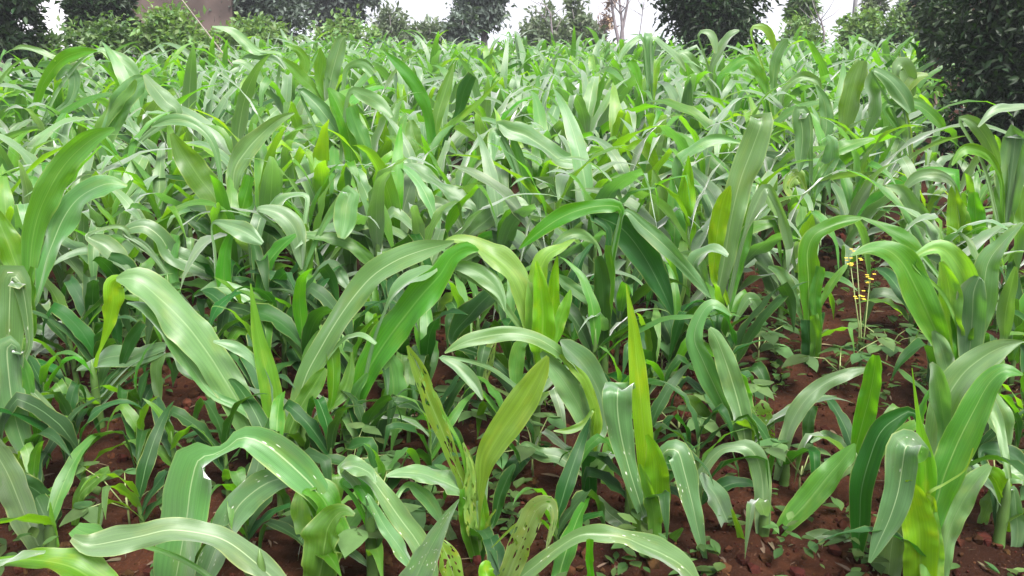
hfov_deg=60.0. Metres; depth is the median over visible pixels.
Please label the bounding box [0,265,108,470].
maize plant
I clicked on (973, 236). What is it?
maize plant
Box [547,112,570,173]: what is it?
maize plant
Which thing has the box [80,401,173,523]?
maize plant
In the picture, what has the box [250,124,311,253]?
maize plant
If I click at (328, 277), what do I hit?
maize plant
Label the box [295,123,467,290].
maize plant
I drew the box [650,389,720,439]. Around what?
bean plant
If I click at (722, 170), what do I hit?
maize plant
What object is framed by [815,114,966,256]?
maize plant
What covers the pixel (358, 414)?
maize plant
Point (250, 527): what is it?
maize plant
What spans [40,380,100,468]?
maize plant
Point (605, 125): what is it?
maize plant
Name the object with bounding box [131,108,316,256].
maize plant
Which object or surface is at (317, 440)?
maize plant
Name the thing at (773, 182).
maize plant
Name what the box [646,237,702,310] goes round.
maize plant
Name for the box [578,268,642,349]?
maize plant
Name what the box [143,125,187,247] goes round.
maize plant
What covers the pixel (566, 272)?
maize plant
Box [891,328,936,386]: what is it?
maize plant
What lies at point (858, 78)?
maize plant
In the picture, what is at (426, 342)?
maize plant
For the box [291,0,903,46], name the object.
sky
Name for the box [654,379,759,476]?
maize plant
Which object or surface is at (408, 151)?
maize plant
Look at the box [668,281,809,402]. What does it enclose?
maize plant
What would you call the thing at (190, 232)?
maize plant
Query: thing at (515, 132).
maize plant
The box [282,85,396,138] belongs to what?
maize plant
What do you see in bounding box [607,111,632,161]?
maize plant
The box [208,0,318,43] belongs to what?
tree
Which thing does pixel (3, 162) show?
maize plant
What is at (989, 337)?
maize plant
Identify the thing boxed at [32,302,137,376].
maize plant
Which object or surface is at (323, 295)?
maize plant
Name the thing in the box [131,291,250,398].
maize plant
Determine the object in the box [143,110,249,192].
maize plant
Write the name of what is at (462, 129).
maize plant
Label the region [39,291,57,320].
maize plant
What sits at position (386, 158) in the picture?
maize plant
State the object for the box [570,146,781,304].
maize plant
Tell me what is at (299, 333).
maize plant
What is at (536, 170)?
maize plant
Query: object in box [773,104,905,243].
maize plant
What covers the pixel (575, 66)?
maize crop
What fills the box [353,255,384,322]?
maize plant
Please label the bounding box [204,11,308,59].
leafy shrub
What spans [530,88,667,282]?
maize plant
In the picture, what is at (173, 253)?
maize plant
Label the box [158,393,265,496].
maize plant
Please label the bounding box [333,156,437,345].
maize plant
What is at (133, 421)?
maize plant
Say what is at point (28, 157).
maize plant
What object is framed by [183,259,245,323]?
maize plant
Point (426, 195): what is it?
maize plant
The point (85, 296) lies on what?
maize plant
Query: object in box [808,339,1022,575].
maize plant
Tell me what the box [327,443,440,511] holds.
maize plant
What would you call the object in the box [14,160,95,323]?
maize plant
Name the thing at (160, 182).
maize plant
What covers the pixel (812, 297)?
maize plant
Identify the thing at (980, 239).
maize plant
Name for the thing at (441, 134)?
maize plant
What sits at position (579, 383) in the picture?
maize plant
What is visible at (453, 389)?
maize plant
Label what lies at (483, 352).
maize plant
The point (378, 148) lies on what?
maize plant
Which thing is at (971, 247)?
maize plant
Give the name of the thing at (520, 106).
maize plant
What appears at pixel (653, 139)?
maize plant
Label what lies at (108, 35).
leafy shrub
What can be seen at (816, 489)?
maize plant
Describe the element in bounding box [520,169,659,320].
maize plant
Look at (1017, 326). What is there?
maize plant
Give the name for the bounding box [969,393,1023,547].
maize plant
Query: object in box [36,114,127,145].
maize plant
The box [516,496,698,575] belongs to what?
maize plant
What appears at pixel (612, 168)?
maize plant
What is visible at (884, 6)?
tree
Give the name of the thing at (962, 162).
maize plant
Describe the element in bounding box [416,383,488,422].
bean plant
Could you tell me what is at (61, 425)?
maize plant
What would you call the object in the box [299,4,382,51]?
leafy shrub
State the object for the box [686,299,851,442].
maize plant
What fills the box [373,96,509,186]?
maize plant
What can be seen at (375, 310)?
maize plant
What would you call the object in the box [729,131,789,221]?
maize plant
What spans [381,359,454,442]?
maize plant
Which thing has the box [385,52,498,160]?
maize plant
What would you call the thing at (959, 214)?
maize plant
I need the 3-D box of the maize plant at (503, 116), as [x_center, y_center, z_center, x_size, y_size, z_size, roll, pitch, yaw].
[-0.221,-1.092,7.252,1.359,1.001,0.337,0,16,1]
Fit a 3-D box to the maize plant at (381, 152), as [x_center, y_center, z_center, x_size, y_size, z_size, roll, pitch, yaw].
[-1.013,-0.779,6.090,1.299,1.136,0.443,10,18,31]
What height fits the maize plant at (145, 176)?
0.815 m
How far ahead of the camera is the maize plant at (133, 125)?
6.75 m
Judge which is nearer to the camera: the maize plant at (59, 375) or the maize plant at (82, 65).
the maize plant at (59, 375)
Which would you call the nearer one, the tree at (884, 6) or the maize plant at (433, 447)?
the maize plant at (433, 447)
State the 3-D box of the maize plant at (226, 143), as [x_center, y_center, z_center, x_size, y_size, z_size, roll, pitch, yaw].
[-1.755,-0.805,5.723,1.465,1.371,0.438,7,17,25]
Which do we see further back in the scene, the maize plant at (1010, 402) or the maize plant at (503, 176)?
the maize plant at (503, 176)
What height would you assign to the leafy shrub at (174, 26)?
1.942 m
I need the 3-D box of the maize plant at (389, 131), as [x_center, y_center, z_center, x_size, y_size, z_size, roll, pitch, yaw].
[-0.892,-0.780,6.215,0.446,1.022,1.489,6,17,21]
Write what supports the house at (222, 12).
on the ground
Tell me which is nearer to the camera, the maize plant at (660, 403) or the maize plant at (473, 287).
the maize plant at (660, 403)
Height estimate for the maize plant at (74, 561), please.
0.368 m
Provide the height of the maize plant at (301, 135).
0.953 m
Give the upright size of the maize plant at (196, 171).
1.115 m
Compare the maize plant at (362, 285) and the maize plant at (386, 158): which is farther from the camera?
the maize plant at (386, 158)
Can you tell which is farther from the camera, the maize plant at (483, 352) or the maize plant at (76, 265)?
the maize plant at (76, 265)
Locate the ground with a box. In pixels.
[0,47,1023,575]
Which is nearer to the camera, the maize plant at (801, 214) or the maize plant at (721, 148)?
the maize plant at (801, 214)
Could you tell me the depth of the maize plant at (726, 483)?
2.77 m
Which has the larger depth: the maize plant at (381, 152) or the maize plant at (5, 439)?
the maize plant at (381, 152)
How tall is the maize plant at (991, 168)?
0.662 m
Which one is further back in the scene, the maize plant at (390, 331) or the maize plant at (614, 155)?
the maize plant at (614, 155)
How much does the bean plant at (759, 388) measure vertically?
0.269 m
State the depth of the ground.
3.23 m
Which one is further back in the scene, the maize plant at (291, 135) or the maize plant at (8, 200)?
the maize plant at (291, 135)
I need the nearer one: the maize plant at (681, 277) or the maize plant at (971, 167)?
the maize plant at (681, 277)
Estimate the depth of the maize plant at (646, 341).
3.58 m
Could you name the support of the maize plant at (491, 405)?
on the ground
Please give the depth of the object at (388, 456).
3.09 m
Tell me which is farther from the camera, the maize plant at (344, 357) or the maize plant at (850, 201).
the maize plant at (850, 201)
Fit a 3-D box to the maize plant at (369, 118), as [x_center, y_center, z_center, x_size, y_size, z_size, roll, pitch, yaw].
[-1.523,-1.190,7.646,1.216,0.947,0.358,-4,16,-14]
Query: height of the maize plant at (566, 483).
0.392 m
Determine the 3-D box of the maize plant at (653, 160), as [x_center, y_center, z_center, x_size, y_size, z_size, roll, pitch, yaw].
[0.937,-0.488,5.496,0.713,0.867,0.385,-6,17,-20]
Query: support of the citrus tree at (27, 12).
on the ground
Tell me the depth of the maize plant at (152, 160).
5.72 m
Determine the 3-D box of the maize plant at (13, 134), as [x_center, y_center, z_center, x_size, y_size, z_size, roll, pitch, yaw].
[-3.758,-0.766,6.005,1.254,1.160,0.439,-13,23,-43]
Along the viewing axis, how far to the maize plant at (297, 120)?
6.69 m
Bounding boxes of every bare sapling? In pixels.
[531,0,563,45]
[609,0,629,48]
[630,0,653,40]
[799,0,842,53]
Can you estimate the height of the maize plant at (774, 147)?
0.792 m
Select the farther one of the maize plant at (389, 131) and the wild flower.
the maize plant at (389, 131)
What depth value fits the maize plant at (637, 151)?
5.23 m
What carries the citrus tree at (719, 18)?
on the ground
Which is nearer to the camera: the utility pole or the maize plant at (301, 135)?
the maize plant at (301, 135)
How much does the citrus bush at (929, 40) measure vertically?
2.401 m
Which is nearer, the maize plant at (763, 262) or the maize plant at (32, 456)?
the maize plant at (32, 456)
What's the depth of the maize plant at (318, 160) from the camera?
4.87 m
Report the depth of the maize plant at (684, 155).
4.71 m
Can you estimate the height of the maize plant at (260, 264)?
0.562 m
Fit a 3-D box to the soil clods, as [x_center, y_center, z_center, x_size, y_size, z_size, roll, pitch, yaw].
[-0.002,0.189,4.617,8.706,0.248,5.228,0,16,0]
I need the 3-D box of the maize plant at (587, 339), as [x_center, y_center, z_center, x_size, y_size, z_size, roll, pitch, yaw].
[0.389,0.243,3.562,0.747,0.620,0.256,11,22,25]
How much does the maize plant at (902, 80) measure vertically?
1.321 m
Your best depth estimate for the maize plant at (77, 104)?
7.22 m
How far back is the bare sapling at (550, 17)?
22.93 m
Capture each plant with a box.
[0,46,139,141]
[0,57,44,145]
[0,92,111,160]
[0,116,96,189]
[0,119,35,154]
[0,119,60,143]
[0,127,126,356]
[0,134,200,299]
[0,138,62,188]
[0,138,165,225]
[0,144,100,200]
[0,164,44,291]
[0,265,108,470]
[0,392,142,496]
[0,435,109,549]
[0,547,117,575]
[2,134,126,299]
[2,436,8,443]
[4,104,97,161]
[7,174,61,269]
[12,153,109,274]
[13,44,92,156]
[14,154,171,277]
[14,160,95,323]
[17,441,51,495]
[22,348,93,403]
[24,175,164,290]
[24,321,70,375]
[24,338,66,382]
[29,112,224,262]
[31,129,170,225]
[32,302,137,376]
[34,273,172,383]
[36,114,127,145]
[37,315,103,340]
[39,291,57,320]
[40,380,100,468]
[43,275,192,428]
[45,199,226,338]
[50,115,136,201]
[54,189,247,276]
[57,203,152,287]
[59,461,162,527]
[61,273,122,376]
[62,85,215,204]
[69,517,285,575]
[73,96,205,226]
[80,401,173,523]
[82,253,159,346]
[85,219,213,310]
[88,124,148,254]
[90,340,173,433]
[94,74,182,211]
[98,147,280,237]
[102,42,208,211]
[107,395,182,463]
[108,142,192,235]
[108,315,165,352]
[116,267,327,441]
[122,397,219,471]
[126,156,195,286]
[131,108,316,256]
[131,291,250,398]
[134,165,249,281]
[137,288,197,371]
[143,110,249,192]
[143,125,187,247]
[151,112,294,274]
[153,426,377,575]
[158,43,196,194]
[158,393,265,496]
[168,140,373,270]
[171,175,296,288]
[173,69,340,262]
[174,54,270,191]
[180,123,290,289]
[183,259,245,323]
[192,277,290,345]
[193,219,296,346]
[195,172,407,323]
[196,89,312,191]
[204,115,303,144]
[204,120,253,212]
[211,418,290,540]
[212,26,309,106]
[212,291,300,385]
[217,263,345,387]
[219,269,360,370]
[226,346,294,419]
[228,378,331,516]
[231,243,327,343]
[234,244,295,352]
[239,158,428,308]
[243,269,384,365]
[248,240,454,450]
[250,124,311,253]
[251,131,383,214]
[256,185,373,324]
[265,88,349,214]
[265,461,440,558]
[275,125,375,187]
[276,282,396,359]
[277,86,393,170]
[281,139,309,265]
[282,35,376,149]
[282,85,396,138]
[282,111,401,147]
[282,125,464,261]
[283,396,377,499]
[287,120,385,289]
[290,161,374,253]
[291,100,442,247]
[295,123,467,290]
[297,49,449,174]
[298,454,441,575]
[301,314,404,394]
[313,242,478,450]
[314,92,453,179]
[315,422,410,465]
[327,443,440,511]
[328,146,393,312]
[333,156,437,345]
[340,390,420,459]
[349,162,571,329]
[352,123,459,233]
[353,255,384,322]
[358,113,398,176]
[358,287,440,356]
[359,134,543,262]
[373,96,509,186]
[377,200,462,313]
[380,274,418,370]
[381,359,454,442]
[382,113,494,252]
[383,392,474,484]
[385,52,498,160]
[386,345,548,568]
[387,365,477,458]
[398,113,419,128]
[399,499,463,575]
[403,163,527,287]
[403,308,467,416]
[410,125,528,262]
[410,246,454,332]
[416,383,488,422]
[420,62,474,194]
[427,430,520,501]
[432,96,531,157]
[432,249,559,330]
[433,154,697,270]
[439,234,574,444]
[443,86,555,195]
[444,149,489,230]
[444,326,653,497]
[445,273,498,390]
[449,142,643,319]
[453,131,544,318]
[454,76,490,161]
[461,365,566,457]
[462,114,512,266]
[462,307,545,422]
[465,75,559,148]
[467,267,506,321]
[471,120,597,272]
[473,87,592,178]
[477,412,572,475]
[478,495,557,575]
[489,280,515,325]
[493,106,531,178]
[495,125,679,237]
[498,318,571,370]
[511,113,671,233]
[513,416,605,566]
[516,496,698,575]
[518,198,710,373]
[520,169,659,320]
[525,85,666,134]
[525,145,564,261]
[526,90,618,251]
[528,257,708,381]
[529,76,626,163]
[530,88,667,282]
[530,260,593,308]
[532,136,770,303]
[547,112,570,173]
[547,243,592,340]
[549,120,671,206]
[551,156,707,321]
[557,345,681,418]
[559,433,713,513]
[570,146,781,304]
[571,114,701,281]
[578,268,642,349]
[592,275,692,365]
[595,83,635,211]
[598,284,707,558]
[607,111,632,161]
[618,32,685,141]
[619,117,695,203]
[622,304,683,394]
[623,328,707,369]
[626,139,658,202]
[632,362,691,443]
[635,428,768,505]
[637,106,670,179]
[639,299,735,369]
[640,108,661,138]
[640,134,742,246]
[641,94,761,226]
[642,82,837,175]
[643,261,740,375]
[644,134,740,299]
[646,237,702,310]
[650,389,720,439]
[653,371,775,410]
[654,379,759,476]
[655,108,753,148]
[657,155,808,306]
[658,110,743,172]
[662,117,740,189]
[663,340,763,421]
[664,127,824,219]
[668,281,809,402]
[671,91,776,166]
[677,29,759,105]
[681,112,796,340]
[684,145,809,319]
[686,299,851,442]
[696,170,787,267]
[698,439,855,555]
[699,169,870,331]
[702,120,904,240]
[704,281,733,347]
[719,138,892,227]
[723,90,792,182]
[726,321,799,361]
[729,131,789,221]
[744,23,821,181]
[750,215,861,366]
[751,367,864,486]
[757,438,854,488]
[766,116,1006,247]
[767,107,855,206]
[768,106,874,255]
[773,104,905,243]
[781,332,899,388]
[785,186,836,317]
[794,354,881,481]
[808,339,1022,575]
[811,106,837,194]
[813,155,954,279]
[815,59,891,234]
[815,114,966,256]
[822,129,885,195]
[832,167,1023,323]
[834,117,958,211]
[841,318,927,360]
[851,217,1023,428]
[853,230,1005,246]
[857,267,917,344]
[859,171,990,242]
[871,57,946,226]
[883,409,1023,480]
[884,390,1013,438]
[885,169,1006,269]
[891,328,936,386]
[899,150,929,199]
[920,140,997,218]
[922,165,994,218]
[922,225,1023,330]
[924,113,956,201]
[926,270,1023,393]
[943,170,993,233]
[946,153,993,208]
[951,103,1023,318]
[955,226,1023,328]
[960,135,1000,208]
[967,449,1023,500]
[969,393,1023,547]
[972,409,1023,465]
[984,401,1022,432]
[996,259,1023,384]
[998,266,1004,296]
[998,384,1023,447]
[1009,331,1023,424]
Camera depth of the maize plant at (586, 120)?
7.07 m
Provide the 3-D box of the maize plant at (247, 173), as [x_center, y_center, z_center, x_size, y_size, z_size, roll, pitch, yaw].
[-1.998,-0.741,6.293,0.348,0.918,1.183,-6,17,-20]
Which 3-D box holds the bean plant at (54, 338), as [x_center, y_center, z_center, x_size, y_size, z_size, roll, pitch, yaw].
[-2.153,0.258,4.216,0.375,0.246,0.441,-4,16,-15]
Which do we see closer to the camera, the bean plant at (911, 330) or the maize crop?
the bean plant at (911, 330)
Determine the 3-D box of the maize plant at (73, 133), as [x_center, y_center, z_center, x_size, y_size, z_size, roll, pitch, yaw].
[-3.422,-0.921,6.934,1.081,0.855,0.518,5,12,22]
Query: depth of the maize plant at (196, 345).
3.07 m
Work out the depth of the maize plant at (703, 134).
6.90 m
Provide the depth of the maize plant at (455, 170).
5.42 m
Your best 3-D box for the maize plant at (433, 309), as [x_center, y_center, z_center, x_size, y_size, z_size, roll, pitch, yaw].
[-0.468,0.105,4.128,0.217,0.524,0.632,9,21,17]
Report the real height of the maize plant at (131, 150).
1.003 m
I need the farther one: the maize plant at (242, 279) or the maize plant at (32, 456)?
the maize plant at (242, 279)
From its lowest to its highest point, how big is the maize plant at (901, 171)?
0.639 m
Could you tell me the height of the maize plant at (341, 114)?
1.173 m
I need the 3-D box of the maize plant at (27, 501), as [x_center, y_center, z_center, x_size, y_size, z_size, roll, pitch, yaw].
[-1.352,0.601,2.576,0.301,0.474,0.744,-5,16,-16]
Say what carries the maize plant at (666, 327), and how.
on the ground
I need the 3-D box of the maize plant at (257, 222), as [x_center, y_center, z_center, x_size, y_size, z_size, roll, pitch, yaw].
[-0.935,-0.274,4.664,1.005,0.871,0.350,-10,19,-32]
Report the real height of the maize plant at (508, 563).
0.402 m
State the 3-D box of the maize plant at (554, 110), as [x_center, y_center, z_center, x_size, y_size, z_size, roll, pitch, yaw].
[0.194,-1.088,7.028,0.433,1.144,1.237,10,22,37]
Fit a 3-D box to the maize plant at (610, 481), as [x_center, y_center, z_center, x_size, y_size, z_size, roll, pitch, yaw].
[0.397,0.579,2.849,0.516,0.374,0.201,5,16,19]
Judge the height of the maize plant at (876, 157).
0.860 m
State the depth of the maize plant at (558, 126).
6.00 m
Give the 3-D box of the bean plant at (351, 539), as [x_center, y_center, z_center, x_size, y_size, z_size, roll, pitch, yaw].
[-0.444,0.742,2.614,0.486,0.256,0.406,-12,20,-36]
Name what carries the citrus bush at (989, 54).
on the ground
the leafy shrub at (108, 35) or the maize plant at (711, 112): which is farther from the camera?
the leafy shrub at (108, 35)
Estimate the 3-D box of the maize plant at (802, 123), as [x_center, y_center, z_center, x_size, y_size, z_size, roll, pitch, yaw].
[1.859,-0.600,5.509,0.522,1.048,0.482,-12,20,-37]
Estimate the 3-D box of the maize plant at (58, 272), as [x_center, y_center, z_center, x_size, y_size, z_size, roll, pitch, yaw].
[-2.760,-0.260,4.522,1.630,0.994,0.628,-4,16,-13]
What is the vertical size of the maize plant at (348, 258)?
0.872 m
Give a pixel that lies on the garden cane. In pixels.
(206, 31)
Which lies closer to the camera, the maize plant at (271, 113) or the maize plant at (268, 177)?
the maize plant at (268, 177)
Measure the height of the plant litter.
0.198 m
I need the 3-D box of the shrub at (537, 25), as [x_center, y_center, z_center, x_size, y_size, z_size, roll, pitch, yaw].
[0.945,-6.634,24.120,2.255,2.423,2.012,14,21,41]
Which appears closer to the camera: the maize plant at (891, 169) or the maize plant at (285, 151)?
the maize plant at (285, 151)
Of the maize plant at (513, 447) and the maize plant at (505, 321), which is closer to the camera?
the maize plant at (513, 447)
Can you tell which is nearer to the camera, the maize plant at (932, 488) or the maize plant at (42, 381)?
the maize plant at (932, 488)
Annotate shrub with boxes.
[14,27,78,95]
[56,10,160,77]
[126,0,222,72]
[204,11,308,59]
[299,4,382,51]
[362,0,418,58]
[402,14,448,48]
[436,5,482,51]
[503,0,579,50]
[571,12,615,51]
[597,0,620,43]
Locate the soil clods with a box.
[0,219,1023,575]
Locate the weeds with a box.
[0,199,1023,575]
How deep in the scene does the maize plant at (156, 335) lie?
3.88 m
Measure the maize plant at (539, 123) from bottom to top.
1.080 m
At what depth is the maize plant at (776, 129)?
6.96 m
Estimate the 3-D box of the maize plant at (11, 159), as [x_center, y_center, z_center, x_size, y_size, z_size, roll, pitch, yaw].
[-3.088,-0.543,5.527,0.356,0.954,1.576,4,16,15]
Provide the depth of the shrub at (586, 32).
23.34 m
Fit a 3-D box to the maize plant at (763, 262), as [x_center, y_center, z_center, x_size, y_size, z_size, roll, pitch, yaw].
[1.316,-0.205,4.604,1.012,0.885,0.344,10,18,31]
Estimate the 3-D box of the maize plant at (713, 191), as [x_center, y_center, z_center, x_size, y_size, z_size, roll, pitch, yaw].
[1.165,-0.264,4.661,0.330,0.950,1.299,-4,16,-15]
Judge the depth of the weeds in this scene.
2.81 m
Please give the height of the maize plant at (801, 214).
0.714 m
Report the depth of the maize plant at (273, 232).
4.44 m
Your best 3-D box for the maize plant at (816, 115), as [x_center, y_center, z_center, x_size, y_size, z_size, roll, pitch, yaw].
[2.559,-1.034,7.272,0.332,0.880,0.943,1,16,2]
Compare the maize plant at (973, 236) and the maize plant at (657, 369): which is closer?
the maize plant at (657, 369)
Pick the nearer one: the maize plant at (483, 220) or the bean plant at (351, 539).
the bean plant at (351, 539)
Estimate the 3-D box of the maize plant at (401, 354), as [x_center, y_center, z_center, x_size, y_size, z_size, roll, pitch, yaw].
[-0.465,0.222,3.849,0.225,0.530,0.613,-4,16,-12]
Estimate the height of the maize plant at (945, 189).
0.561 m
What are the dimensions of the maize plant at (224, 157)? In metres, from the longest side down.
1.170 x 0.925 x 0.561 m
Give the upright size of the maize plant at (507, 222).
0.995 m
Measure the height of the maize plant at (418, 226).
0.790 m
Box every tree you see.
[0,0,60,69]
[57,0,144,55]
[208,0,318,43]
[300,0,384,35]
[439,0,516,46]
[562,0,594,43]
[640,0,782,58]
[781,0,824,35]
[857,0,892,24]
[904,0,923,22]
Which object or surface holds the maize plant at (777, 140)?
on the ground
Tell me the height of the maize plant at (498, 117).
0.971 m
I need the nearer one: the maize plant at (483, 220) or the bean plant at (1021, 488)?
the bean plant at (1021, 488)
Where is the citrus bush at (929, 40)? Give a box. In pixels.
[912,0,977,138]
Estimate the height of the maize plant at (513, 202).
0.997 m
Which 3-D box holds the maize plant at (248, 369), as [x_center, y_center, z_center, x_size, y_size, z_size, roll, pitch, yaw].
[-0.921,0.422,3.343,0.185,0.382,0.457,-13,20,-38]
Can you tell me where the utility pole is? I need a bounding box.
[852,0,857,16]
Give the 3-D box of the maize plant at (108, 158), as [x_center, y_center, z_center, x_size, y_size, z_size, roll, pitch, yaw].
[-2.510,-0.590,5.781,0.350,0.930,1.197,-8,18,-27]
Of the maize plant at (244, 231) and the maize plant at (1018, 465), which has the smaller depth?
the maize plant at (1018, 465)
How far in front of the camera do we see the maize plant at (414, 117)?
7.12 m
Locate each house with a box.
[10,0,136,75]
[131,0,240,54]
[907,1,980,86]
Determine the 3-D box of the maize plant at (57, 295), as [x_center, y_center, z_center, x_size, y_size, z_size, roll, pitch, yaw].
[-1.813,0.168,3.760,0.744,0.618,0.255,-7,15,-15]
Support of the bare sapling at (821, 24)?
on the ground
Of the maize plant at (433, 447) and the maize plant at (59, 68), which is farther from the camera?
the maize plant at (59, 68)
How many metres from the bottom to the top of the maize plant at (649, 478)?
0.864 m
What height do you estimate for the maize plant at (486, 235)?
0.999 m
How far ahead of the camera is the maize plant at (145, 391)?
3.35 m
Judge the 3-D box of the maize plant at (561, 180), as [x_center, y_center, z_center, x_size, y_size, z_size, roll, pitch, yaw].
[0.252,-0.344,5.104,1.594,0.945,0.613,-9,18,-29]
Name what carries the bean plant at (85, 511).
on the ground
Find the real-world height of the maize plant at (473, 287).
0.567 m
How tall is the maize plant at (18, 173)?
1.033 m
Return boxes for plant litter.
[5,247,1017,575]
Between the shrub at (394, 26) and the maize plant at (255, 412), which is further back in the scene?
the shrub at (394, 26)
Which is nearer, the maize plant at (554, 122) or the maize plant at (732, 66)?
the maize plant at (554, 122)
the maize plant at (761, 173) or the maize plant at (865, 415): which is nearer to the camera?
the maize plant at (865, 415)
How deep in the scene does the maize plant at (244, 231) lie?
4.01 m
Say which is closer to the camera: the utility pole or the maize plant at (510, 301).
the maize plant at (510, 301)
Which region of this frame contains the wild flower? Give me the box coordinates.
[844,249,877,375]
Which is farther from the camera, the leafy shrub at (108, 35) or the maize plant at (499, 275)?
the leafy shrub at (108, 35)
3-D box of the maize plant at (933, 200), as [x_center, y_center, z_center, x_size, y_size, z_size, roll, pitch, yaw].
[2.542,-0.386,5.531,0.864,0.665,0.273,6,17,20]
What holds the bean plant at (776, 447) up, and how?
on the ground
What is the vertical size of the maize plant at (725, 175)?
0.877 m
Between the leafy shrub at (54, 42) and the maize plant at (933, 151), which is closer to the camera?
the maize plant at (933, 151)
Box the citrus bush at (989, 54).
[912,0,1023,177]
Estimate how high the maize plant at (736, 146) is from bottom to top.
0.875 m
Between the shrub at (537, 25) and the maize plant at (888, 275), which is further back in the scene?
the shrub at (537, 25)
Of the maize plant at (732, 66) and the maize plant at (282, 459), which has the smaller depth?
the maize plant at (282, 459)
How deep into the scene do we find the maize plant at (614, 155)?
4.93 m
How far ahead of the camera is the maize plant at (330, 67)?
7.75 m
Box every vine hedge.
[776,10,829,49]
[826,3,886,53]
[871,0,920,56]
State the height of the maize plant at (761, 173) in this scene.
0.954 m
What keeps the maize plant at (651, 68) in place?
on the ground
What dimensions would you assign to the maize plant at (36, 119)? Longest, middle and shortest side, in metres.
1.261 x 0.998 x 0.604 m
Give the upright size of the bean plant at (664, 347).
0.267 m
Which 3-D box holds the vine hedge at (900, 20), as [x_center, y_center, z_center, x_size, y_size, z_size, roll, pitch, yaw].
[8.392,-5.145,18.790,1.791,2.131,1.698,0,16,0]
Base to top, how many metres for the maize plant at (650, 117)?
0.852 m
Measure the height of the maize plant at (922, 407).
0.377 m
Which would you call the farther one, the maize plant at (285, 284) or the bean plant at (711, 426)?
the maize plant at (285, 284)
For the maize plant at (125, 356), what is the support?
on the ground
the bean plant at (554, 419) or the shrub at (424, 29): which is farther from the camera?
the shrub at (424, 29)
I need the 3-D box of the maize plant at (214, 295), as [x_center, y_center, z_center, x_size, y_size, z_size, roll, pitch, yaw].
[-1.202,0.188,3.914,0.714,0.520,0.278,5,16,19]
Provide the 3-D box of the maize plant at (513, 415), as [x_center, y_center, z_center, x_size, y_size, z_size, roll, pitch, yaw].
[-0.055,0.507,2.667,0.405,0.801,0.587,9,18,30]
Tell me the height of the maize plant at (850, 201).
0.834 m
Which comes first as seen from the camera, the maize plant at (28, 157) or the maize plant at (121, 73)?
the maize plant at (28, 157)
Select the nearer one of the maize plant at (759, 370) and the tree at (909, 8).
the maize plant at (759, 370)
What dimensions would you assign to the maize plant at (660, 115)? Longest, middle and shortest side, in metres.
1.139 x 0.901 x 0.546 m
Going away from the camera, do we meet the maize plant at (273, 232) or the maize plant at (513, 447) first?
the maize plant at (513, 447)
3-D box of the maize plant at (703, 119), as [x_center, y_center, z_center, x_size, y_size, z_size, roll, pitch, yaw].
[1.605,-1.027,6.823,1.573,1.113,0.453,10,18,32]
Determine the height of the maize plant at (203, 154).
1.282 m
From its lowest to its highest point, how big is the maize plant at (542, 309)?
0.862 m
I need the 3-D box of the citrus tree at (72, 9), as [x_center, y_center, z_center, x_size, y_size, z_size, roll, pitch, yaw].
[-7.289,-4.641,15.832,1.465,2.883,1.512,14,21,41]
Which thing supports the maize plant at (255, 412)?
on the ground
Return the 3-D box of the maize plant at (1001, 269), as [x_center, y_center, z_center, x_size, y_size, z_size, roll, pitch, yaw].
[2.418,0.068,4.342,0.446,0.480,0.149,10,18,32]
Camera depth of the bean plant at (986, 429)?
3.29 m
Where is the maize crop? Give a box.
[0,24,1010,183]
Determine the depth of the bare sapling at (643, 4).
22.96 m
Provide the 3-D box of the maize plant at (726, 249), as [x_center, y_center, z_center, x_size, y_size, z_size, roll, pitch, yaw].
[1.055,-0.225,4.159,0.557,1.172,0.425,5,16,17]
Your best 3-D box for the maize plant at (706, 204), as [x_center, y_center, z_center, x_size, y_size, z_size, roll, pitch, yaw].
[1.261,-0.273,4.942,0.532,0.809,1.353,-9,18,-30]
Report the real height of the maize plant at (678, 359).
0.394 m
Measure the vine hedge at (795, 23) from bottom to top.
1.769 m
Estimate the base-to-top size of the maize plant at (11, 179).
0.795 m
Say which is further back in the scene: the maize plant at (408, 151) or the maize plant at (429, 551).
the maize plant at (408, 151)
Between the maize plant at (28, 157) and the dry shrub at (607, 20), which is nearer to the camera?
the maize plant at (28, 157)
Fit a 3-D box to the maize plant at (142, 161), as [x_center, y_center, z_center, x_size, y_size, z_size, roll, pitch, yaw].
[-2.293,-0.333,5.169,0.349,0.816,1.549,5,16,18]
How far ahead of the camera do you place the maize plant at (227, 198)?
4.32 m
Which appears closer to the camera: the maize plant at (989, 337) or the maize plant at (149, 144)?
the maize plant at (989, 337)
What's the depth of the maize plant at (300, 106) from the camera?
6.99 m
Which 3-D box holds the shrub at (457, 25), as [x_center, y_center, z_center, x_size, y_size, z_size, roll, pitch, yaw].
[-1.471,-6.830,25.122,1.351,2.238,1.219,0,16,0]
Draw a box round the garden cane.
[182,0,232,65]
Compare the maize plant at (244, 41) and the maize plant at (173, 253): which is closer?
the maize plant at (173, 253)
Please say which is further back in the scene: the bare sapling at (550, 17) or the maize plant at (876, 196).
the bare sapling at (550, 17)
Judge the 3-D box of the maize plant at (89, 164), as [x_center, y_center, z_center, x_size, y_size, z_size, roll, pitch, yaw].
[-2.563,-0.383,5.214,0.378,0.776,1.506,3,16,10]
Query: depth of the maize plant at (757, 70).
7.76 m
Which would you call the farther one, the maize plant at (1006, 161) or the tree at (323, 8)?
the tree at (323, 8)
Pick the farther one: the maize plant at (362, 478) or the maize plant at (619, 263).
the maize plant at (619, 263)
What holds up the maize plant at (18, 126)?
on the ground
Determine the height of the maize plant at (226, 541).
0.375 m
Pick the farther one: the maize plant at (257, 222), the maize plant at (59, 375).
the maize plant at (257, 222)
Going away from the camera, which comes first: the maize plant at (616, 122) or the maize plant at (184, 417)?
the maize plant at (184, 417)
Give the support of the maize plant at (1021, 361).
on the ground

